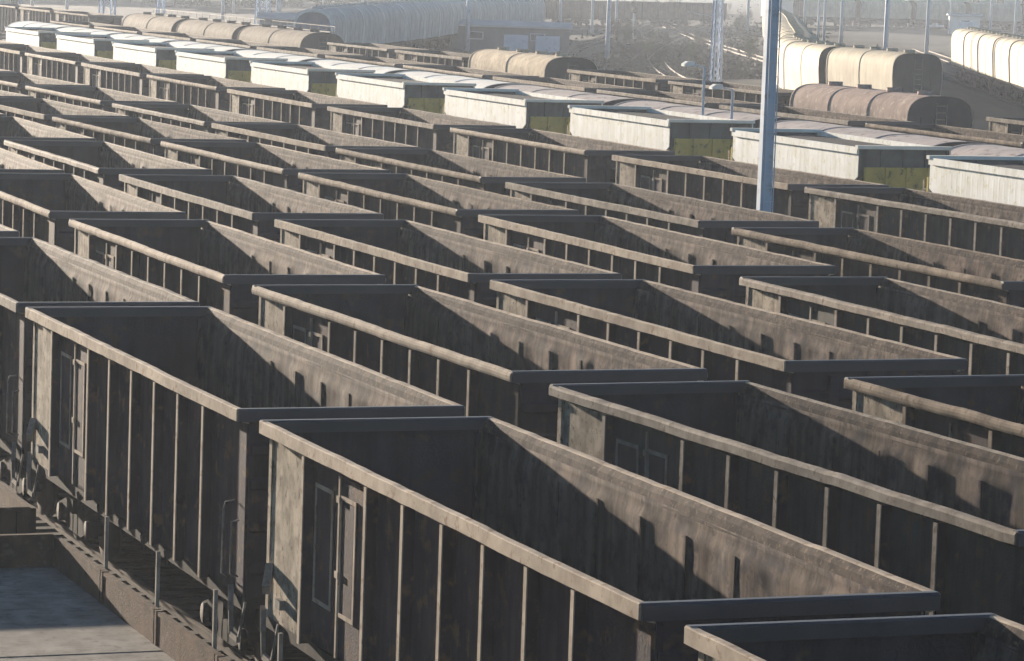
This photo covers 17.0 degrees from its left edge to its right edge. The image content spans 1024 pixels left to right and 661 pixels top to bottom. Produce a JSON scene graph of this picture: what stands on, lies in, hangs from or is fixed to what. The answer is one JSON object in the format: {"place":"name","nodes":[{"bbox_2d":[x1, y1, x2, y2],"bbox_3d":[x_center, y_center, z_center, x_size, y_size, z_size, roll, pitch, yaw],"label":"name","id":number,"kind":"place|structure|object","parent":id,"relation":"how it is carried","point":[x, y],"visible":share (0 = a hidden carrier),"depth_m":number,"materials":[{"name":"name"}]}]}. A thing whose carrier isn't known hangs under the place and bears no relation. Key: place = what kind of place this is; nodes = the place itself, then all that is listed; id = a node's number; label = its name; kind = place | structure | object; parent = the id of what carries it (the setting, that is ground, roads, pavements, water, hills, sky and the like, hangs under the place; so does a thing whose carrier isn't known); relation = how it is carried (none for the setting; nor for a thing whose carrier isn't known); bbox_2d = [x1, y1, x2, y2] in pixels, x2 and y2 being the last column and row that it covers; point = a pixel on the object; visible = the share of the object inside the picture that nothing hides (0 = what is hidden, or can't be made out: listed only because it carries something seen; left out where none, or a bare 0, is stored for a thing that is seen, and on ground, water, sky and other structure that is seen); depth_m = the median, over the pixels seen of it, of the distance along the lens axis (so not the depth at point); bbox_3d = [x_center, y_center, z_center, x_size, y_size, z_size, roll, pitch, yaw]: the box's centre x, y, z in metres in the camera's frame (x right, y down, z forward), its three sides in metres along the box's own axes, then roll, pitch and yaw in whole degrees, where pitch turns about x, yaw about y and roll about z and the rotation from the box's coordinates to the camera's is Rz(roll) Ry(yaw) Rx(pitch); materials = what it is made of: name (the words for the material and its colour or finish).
{"place":"outdoors","nodes":[
{"label":"outdoors","id":0,"kind":"place"},
{"bbox_2d":[0,483,35,533],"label":"sided wagon","id":1,"kind":"object","parent":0,"point":[17,514],"visible":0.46,"depth_m":47.49,"materials":[{"name":"metal"}]},
{"bbox_2d":[0,148,64,172],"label":"gondola wagon","id":2,"kind":"object","parent":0,"point":[11,162],"visible":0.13,"depth_m":93.99,"materials":[{"name":"metal"}]},
{"bbox_2d":[0,44,75,73],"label":"gondola wagon","id":3,"kind":"object","parent":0,"point":[13,57],"visible":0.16,"depth_m":189.80,"materials":[{"name":"metal"}]},
{"bbox_2d":[0,72,89,94],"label":"gondola wagon","id":4,"kind":"object","parent":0,"point":[16,82],"visible":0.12,"depth_m":150.23,"materials":[{"name":"metal"}]},
{"bbox_2d":[5,26,90,49],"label":"white hopper wagon","id":5,"kind":"object","parent":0,"point":[44,37],"visible":0.17,"depth_m":206.81,"materials":[{"name":"metal"}]},
{"bbox_2d":[25,52,134,83],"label":"gondola wagon","id":6,"kind":"object","parent":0,"point":[65,67],"visible":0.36,"depth_m":179.49,"materials":[{"name":"metal"}]},
{"bbox_2d":[0,173,186,252],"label":"gondola wagon","id":7,"kind":"object","parent":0,"point":[45,207],"visible":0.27,"depth_m":81.44,"materials":[{"name":"metal"}]},
{"bbox_2d":[25,85,178,112],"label":"gondola wagon","id":8,"kind":"object","parent":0,"point":[103,99],"visible":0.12,"depth_m":138.24,"materials":[{"name":"metal"}]},
{"bbox_2d":[55,33,148,58],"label":"white hopper wagon","id":9,"kind":"object","parent":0,"point":[97,45],"visible":0.14,"depth_m":194.08,"materials":[{"name":"metal"}]},
{"bbox_2d":[0,516,282,660],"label":"sided wagon","id":10,"kind":"object","parent":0,"point":[61,599],"visible":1,"depth_m":42.54,"materials":[{"name":"metal"}]},
{"bbox_2d":[81,63,203,96],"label":"gondola wagon","id":11,"kind":"object","parent":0,"point":[129,78],"visible":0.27,"depth_m":166.58,"materials":[{"name":"metal"}]},
{"bbox_2d":[122,9,202,31],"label":"domed hopper wagon","id":12,"kind":"object","parent":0,"point":[160,21],"visible":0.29,"depth_m":271.05,"materials":[{"name":"metal"}]},
{"bbox_2d":[112,41,214,69],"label":"white hopper wagon","id":13,"kind":"object","parent":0,"point":[157,54],"visible":0.16,"depth_m":181.81,"materials":[{"name":"metal"}]},
{"bbox_2d":[112,103,290,133],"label":"gondola wagon","id":14,"kind":"object","parent":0,"point":[195,117],"visible":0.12,"depth_m":125.47,"materials":[{"name":"metal"}]},
{"bbox_2d":[146,74,285,111],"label":"gondola wagon","id":15,"kind":"object","parent":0,"point":[205,91],"visible":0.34,"depth_m":153.53,"materials":[{"name":"metal"}]},
{"bbox_2d":[176,14,264,39],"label":"domed hopper wagon","id":16,"kind":"object","parent":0,"point":[229,29],"visible":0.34,"depth_m":255.23,"materials":[{"name":"metal"}]},
{"bbox_2d":[68,219,385,324],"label":"gondola wagon","id":17,"kind":"object","parent":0,"point":[207,262],"visible":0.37,"depth_m":69.40,"materials":[{"name":"metal"}]},
{"bbox_2d":[175,50,287,81],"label":"white hopper wagon","id":18,"kind":"object","parent":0,"point":[233,65],"visible":0.12,"depth_m":169.30,"materials":[{"name":"metal"}]},
{"bbox_2d":[237,20,343,50],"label":"domed hopper wagon","id":19,"kind":"object","parent":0,"point":[298,37],"visible":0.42,"depth_m":237.36,"materials":[{"name":"metal"}]},
{"bbox_2d":[227,89,387,129],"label":"gondola wagon","id":20,"kind":"object","parent":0,"point":[300,107],"visible":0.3,"depth_m":140.04,"materials":[{"name":"metal"}]},
{"bbox_2d":[249,61,374,96],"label":"white hopper wagon","id":21,"kind":"object","parent":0,"point":[312,77],"visible":0.3,"depth_m":156.94,"materials":[{"name":"metal"}]},
{"bbox_2d":[211,123,420,159],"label":"gondola wagon","id":22,"kind":"object","parent":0,"point":[311,140],"visible":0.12,"depth_m":112.80,"materials":[{"name":"metal"}]},
{"bbox_2d":[327,42,432,58],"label":"gondola wagon","id":23,"kind":"object","parent":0,"point":[377,50],"visible":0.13,"depth_m":222.56,"materials":[{"name":"metal"}]},
{"bbox_2d":[325,55,447,68],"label":"gondola wagon","id":24,"kind":"object","parent":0,"point":[383,61],"visible":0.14,"depth_m":194.40,"materials":[{"name":"metal"}]},
{"bbox_2d":[335,72,475,113],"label":"white hopper wagon","id":25,"kind":"object","parent":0,"point":[408,92],"visible":0.2,"depth_m":143.91,"materials":[{"name":"metal"}]},
{"bbox_2d":[327,106,515,152],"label":"gondola wagon","id":26,"kind":"object","parent":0,"point":[422,129],"visible":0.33,"depth_m":126.67,"materials":[{"name":"metal"}]},
{"bbox_2d":[394,50,470,67],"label":"gondola wagon","id":27,"kind":"object","parent":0,"point":[446,58],"visible":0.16,"depth_m":210.34,"materials":[{"name":"metal"}]},
{"bbox_2d":[335,148,585,195],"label":"gondola wagon","id":28,"kind":"object","parent":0,"point":[477,173],"visible":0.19,"depth_m":99.68,"materials":[{"name":"metal"}]},
{"bbox_2d":[395,71,527,88],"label":"covered hopper wagon","id":29,"kind":"object","parent":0,"point":[485,83],"visible":0.17,"depth_m":155.73,"materials":[{"name":"metal"}]},
{"bbox_2d":[403,65,538,79],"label":"gondola wagon","id":30,"kind":"object","parent":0,"point":[470,72],"visible":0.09,"depth_m":181.29,"materials":[{"name":"metal"}]},
{"bbox_2d":[252,284,707,441],"bbox_3d":[-0.922,1.722,55.571,3.282,3.719,14.060,-1,7,-22],"label":"gondola wagon","id":31,"kind":"object","parent":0,"point":[475,358],"visible":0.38,"depth_m":55.43,"materials":[{"name":"metal"}]},
{"bbox_2d":[2,0,1023,130],"bbox_3d":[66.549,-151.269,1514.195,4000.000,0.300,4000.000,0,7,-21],"label":"ground","id":32,"kind":"structure","parent":0,"point":[902,39],"depth_m":536.22,"materials":[{"name":"grey gravel"}]},
{"bbox_2d":[256,12,572,52],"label":"shed","id":33,"kind":"structure","parent":32,"relation":"on","point":[535,36],"depth_m":367.04,"materials":[{"name":"grey concrete"}]},
{"bbox_2d":[424,28,602,52],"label":"railway track","id":34,"kind":"structure","parent":32,"relation":"on","point":[577,31],"depth_m":473.68,"materials":[{"name":"metal"}]},
{"bbox_2d":[293,5,345,41],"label":"arched hopper wagon","id":35,"kind":"object","parent":34,"relation":"on","point":[327,16],"visible":0.45,"depth_m":278.65,"materials":[{"name":"metal"}]},
{"bbox_2d":[329,4,363,42],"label":"arched hopper wagon","id":36,"kind":"object","parent":34,"relation":"on","point":[353,16],"visible":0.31,"depth_m":296.03,"materials":[{"name":"metal"}]},
{"bbox_2d":[345,3,383,43],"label":"arched hopper wagon","id":37,"kind":"object","parent":34,"relation":"on","point":[373,18],"visible":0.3,"depth_m":308.01,"materials":[{"name":"metal"}]},
{"bbox_2d":[367,2,405,44],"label":"arched hopper wagon","id":38,"kind":"object","parent":34,"relation":"on","point":[394,16],"visible":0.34,"depth_m":319.76,"materials":[{"name":"metal"}]},
{"bbox_2d":[389,1,424,47],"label":"arched hopper wagon","id":39,"kind":"object","parent":34,"relation":"on","point":[415,23],"visible":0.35,"depth_m":331.76,"materials":[{"name":"metal"}]},
{"bbox_2d":[408,0,439,49],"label":"arched hopper wagon","id":40,"kind":"object","parent":34,"relation":"on","point":[432,19],"visible":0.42,"depth_m":343.93,"materials":[{"name":"metal"}]},
{"bbox_2d":[548,21,664,57],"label":"railway track","id":41,"kind":"structure","parent":32,"relation":"on","point":[575,49],"depth_m":408.07,"materials":[{"name":"metal"}]},
{"bbox_2d":[688,0,723,81],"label":"lattice mast","id":42,"kind":"object","parent":32,"relation":"on","point":[717,12],"visible":0.77,"depth_m":261.54,"materials":[{"name":"grey metal"}]},
{"bbox_2d":[572,25,867,30],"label":"railway track","id":43,"kind":"structure","parent":32,"relation":"on","point":[726,27],"depth_m":547.54,"materials":[{"name":"metal"}]},
{"bbox_2d":[565,0,625,24],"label":"distant gondola wagon","id":44,"kind":"object","parent":43,"relation":"on","point":[583,9],"visible":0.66,"depth_m":521.14,"materials":[{"name":"metal"}]},
{"bbox_2d":[620,1,674,25],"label":"distant gondola wagon","id":45,"kind":"object","parent":43,"relation":"on","point":[659,13],"visible":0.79,"depth_m":534.10,"materials":[{"name":"metal"}]},
{"bbox_2d":[669,2,726,25],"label":"distant gondola wagon","id":46,"kind":"object","parent":43,"relation":"on","point":[682,9],"visible":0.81,"depth_m":543.17,"materials":[{"name":"metal"}]},
{"bbox_2d":[569,0,877,78],"bbox_3d":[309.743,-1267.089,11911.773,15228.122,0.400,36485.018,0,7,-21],"label":"dry grass","id":47,"kind":"structure","parent":32,"relation":"on","point":[734,66],"depth_m":358.79,"materials":[{"name":"plant"}]},
{"bbox_2d":[754,37,763,54],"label":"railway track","id":48,"kind":"structure","parent":32,"relation":"on","point":[761,47],"depth_m":426.87,"materials":[{"name":"metal"}]},
{"bbox_2d":[783,40,848,89],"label":"cream hopper wagon","id":49,"kind":"object","parent":48,"relation":"on","point":[804,62],"visible":0.3,"depth_m":222.89,"materials":[{"name":"metal"}]},
{"bbox_2d":[826,45,942,95],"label":"cream hopper wagon","id":50,"kind":"object","parent":48,"relation":"on","point":[905,70],"visible":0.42,"depth_m":207.79,"materials":[{"name":"metal"}]},
{"bbox_2d":[816,25,1023,31],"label":"low wall","id":51,"kind":"structure","parent":32,"relation":"on","point":[903,28],"depth_m":603.32,"materials":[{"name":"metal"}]},
{"bbox_2d":[793,0,855,25],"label":"distant hopper wagon","id":52,"kind":"object","parent":51,"relation":"on","point":[833,8],"visible":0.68,"depth_m":593.83,"materials":[{"name":"metal"}]},
{"bbox_2d":[853,0,910,26],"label":"distant hopper wagon","id":53,"kind":"object","parent":51,"relation":"on","point":[869,12],"visible":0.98,"depth_m":600.40,"materials":[{"name":"metal"}]},
{"bbox_2d":[908,0,965,27],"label":"distant hopper wagon","id":54,"kind":"object","parent":51,"relation":"on","point":[939,10],"visible":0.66,"depth_m":607.23,"materials":[{"name":"metal"}]},
{"bbox_2d":[964,2,1021,29],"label":"distant hopper wagon","id":55,"kind":"object","parent":51,"relation":"on","point":[1003,14],"visible":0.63,"depth_m":614.58,"materials":[{"name":"metal"}]},
{"bbox_2d":[869,48,1023,116],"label":"railway track","id":56,"kind":"structure","parent":32,"relation":"on","point":[951,81],"depth_m":282.39,"materials":[{"name":"metal"}]},
{"bbox_2d":[951,27,981,84],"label":"cream hopper wagon","id":57,"kind":"object","parent":56,"relation":"on","point":[957,46],"visible":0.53,"depth_m":303.79,"materials":[{"name":"metal"}]},
{"bbox_2d":[964,29,999,90],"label":"cream hopper wagon","id":58,"kind":"object","parent":56,"relation":"on","point":[971,40],"visible":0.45,"depth_m":291.79,"materials":[{"name":"metal"}]},
{"bbox_2d":[978,32,1015,95],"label":"cream hopper wagon","id":59,"kind":"object","parent":56,"relation":"on","point":[986,43],"visible":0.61,"depth_m":279.77,"materials":[{"name":"metal"}]},
{"bbox_2d":[993,35,1023,101],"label":"cream hopper wagon","id":60,"kind":"object","parent":56,"relation":"on","point":[1001,62],"visible":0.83,"depth_m":267.74,"materials":[{"name":"metal"}]},
{"bbox_2d":[1009,40,1023,103],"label":"cream hopper wagon","id":61,"kind":"object","parent":56,"relation":"on","point":[1016,59],"visible":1,"depth_m":257.60,"materials":[{"name":"metal"}]},
{"bbox_2d":[442,88,604,134],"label":"white hopper wagon","id":62,"kind":"object","parent":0,"point":[517,108],"visible":0.23,"depth_m":131.15,"materials":[{"name":"metal"}]},
{"bbox_2d":[468,47,597,79],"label":"domed hopper wagon","id":63,"kind":"object","parent":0,"point":[526,62],"visible":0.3,"depth_m":193.94,"materials":[{"name":"metal"}]},
{"bbox_2d":[450,127,674,182],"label":"gondola wagon","id":64,"kind":"object","parent":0,"point":[590,160],"visible":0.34,"depth_m":112.91,"materials":[{"name":"metal"}]},
{"bbox_2d":[493,76,645,93],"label":"gondola wagon","id":65,"kind":"object","parent":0,"point":[579,86],"visible":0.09,"depth_m":168.12,"materials":[{"name":"metal"}]},
{"bbox_2d":[493,84,645,105],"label":"covered hopper wagon","id":66,"kind":"object","parent":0,"point":[610,100],"visible":0.22,"depth_m":142.99,"materials":[{"name":"metal"}]},
{"bbox_2d":[567,69,710,91],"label":"gondola wagon","id":67,"kind":"object","parent":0,"point":[646,81],"visible":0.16,"depth_m":182.02,"materials":[{"name":"metal"}]},
{"bbox_2d":[567,105,754,159],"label":"white hopper wagon","id":68,"kind":"object","parent":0,"point":[683,134],"visible":0.25,"depth_m":118.09,"materials":[{"name":"metal"}]},
{"bbox_2d":[505,182,818,243],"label":"gondola wagon","id":69,"kind":"object","parent":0,"point":[696,217],"visible":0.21,"depth_m":86.00,"materials":[{"name":"metal"}]},
{"bbox_2d":[597,89,760,109],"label":"gondola wagon","id":70,"kind":"object","parent":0,"point":[683,99],"visible":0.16,"depth_m":155.29,"materials":[{"name":"metal"}]},
{"bbox_2d":[614,100,799,127],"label":"covered hopper wagon","id":71,"kind":"object","parent":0,"point":[660,105],"visible":0.18,"depth_m":130.77,"materials":[{"name":"metal"}]},
{"bbox_2d":[668,81,793,105],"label":"gondola wagon","id":72,"kind":"object","parent":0,"point":[747,93],"visible":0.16,"depth_m":169.87,"materials":[{"name":"metal"}]},
{"bbox_2d":[612,155,888,218],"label":"gondola wagon","id":73,"kind":"object","parent":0,"point":[723,181],"visible":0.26,"depth_m":100.21,"materials":[{"name":"metal"}]},
{"bbox_2d":[549,380,1023,624],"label":"gondola wagon","id":74,"kind":"object","parent":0,"point":[942,515],"visible":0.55,"depth_m":43.31,"materials":[{"name":"metal"}]},
{"bbox_2d":[719,105,918,127],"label":"gondola wagon","id":75,"kind":"object","parent":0,"point":[839,118],"visible":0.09,"depth_m":141.40,"materials":[{"name":"metal"}]},
{"bbox_2d":[728,128,952,190],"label":"white hopper wagon","id":76,"kind":"object","parent":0,"point":[894,164],"visible":0.23,"depth_m":104.61,"materials":[{"name":"metal"}]},
{"bbox_2d":[731,227,1023,307],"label":"gondola wagon","id":77,"kind":"object","parent":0,"point":[850,252],"visible":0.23,"depth_m":73.55,"materials":[{"name":"metal"}]},
{"bbox_2d":[789,81,972,128],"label":"domed hopper wagon","id":78,"kind":"object","parent":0,"point":[923,107],"visible":0.4,"depth_m":152.72,"materials":[{"name":"metal"}]},
{"bbox_2d":[775,120,986,146],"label":"covered hopper wagon","id":79,"kind":"object","parent":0,"point":[870,133],"visible":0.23,"depth_m":116.97,"materials":[{"name":"metal"}]},
{"bbox_2d":[804,187,1023,259],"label":"gondola wagon","id":80,"kind":"object","parent":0,"point":[989,227],"visible":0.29,"depth_m":88.84,"materials":[{"name":"metal"}]},
{"bbox_2d":[865,123,1023,148],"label":"gondola wagon","id":81,"kind":"object","parent":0,"point":[975,135],"visible":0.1,"depth_m":130.35,"materials":[{"name":"metal"}]},
{"bbox_2d":[923,155,1023,206],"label":"white hopper wagon","id":82,"kind":"object","parent":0,"point":[998,179],"visible":0.25,"depth_m":96.53,"materials":[{"name":"metal"}]},
{"bbox_2d":[951,144,1023,155],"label":"covered hopper wagon","id":83,"kind":"object","parent":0,"point":[979,150],"visible":0.24,"depth_m":109.13,"materials":[{"name":"metal"}]},
{"label":"ballast bed","id":84,"kind":"structure","parent":0,"visible":0},
{"bbox_2d":[0,447,315,660],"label":"railway track","id":85,"kind":"structure","parent":84,"relation":"on","point":[183,595],"depth_m":52.83,"materials":[{"name":"metal"}]},
{"bbox_2d":[0,237,199,515],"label":"gondola wagon","id":86,"kind":"object","parent":85,"relation":"on","point":[35,272],"visible":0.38,"depth_m":59.03,"materials":[{"name":"metal"}]},
{"bbox_2d":[25,306,464,660],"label":"gondola wagon","id":87,"kind":"object","parent":85,"relation":"on","point":[143,427],"visible":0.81,"depth_m":50.04,"materials":[{"name":"metal"}]},
{"bbox_2d":[259,416,940,660],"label":"gondola wagon","id":88,"kind":"object","parent":85,"relation":"on","point":[475,538],"visible":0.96,"depth_m":38.84,"materials":[{"name":"metal"}]},
{"bbox_2d":[684,613,1023,660],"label":"gondola wagon","id":89,"kind":"object","parent":85,"relation":"on","point":[973,637],"visible":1,"depth_m":31.19,"materials":[{"name":"metal"}]},
{"bbox_2d":[756,0,781,211],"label":"lighting mast","id":90,"kind":"object","parent":84,"relation":"on","point":[767,153],"visible":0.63,"depth_m":89.10,"materials":[{"name":"grey metal"}]},
{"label":"railway track","id":91,"kind":"structure","parent":84,"relation":"on","visible":0},
{"bbox_2d":[0,116,95,149],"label":"gondola wagon","id":92,"kind":"object","parent":91,"relation":"on","point":[14,128],"visible":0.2,"depth_m":111.95,"materials":[{"name":"metal"}]},
{"bbox_2d":[4,140,211,191],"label":"gondola wagon","id":93,"kind":"object","parent":91,"relation":"on","point":[107,163],"visible":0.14,"depth_m":98.67,"materials":[{"name":"metal"}]},
{"bbox_2d":[119,174,383,242],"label":"gondola wagon","id":94,"kind":"object","parent":91,"relation":"on","point":[254,207],"visible":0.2,"depth_m":84.59,"materials":[{"name":"metal"}]},
{"bbox_2d":[274,219,621,307],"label":"gondola wagon","id":95,"kind":"object","parent":91,"relation":"on","point":[463,266],"visible":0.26,"depth_m":71.21,"materials":[{"name":"metal"}]},
{"bbox_2d":[490,279,967,409],"bbox_3d":[3.231,1.597,58.049,3.282,3.718,14.060,0,7,-21],"label":"gondola wagon","id":96,"kind":"object","parent":91,"relation":"on","point":[719,339],"visible":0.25,"depth_m":57.72,"materials":[{"name":"metal"}]},
{"bbox_2d":[844,374,1023,457],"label":"gondola wagon","id":97,"kind":"object","parent":91,"relation":"on","point":[987,411],"visible":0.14,"depth_m":49.29,"materials":[{"name":"metal"}]},
{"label":"railway track","id":98,"kind":"structure","parent":84,"relation":"on","visible":0},
{"bbox_2d":[0,97,130,127],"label":"gondola wagon","id":99,"kind":"object","parent":98,"relation":"on","point":[43,111],"visible":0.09,"depth_m":125.81,"materials":[{"name":"metal"}]},
{"bbox_2d":[52,116,246,156],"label":"gondola wagon","id":100,"kind":"object","parent":98,"relation":"on","point":[145,135],"visible":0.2,"depth_m":113.27,"materials":[{"name":"metal"}]},
{"bbox_2d":[160,141,390,192],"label":"gondola wagon","id":101,"kind":"object","parent":98,"relation":"on","point":[281,167],"visible":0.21,"depth_m":100.32,"materials":[{"name":"metal"}]},
{"bbox_2d":[298,172,578,238],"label":"gondola wagon","id":102,"kind":"object","parent":98,"relation":"on","point":[433,203],"visible":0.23,"depth_m":87.12,"materials":[{"name":"metal"}]},
{"bbox_2d":[478,215,835,303],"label":"gondola wagon","id":103,"kind":"object","parent":98,"relation":"on","point":[626,249],"visible":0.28,"depth_m":73.56,"materials":[{"name":"metal"}]},
{"bbox_2d":[739,277,1023,374],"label":"gondola wagon","id":104,"kind":"object","parent":98,"relation":"on","point":[983,336],"visible":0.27,"depth_m":62.37,"materials":[{"name":"metal"}]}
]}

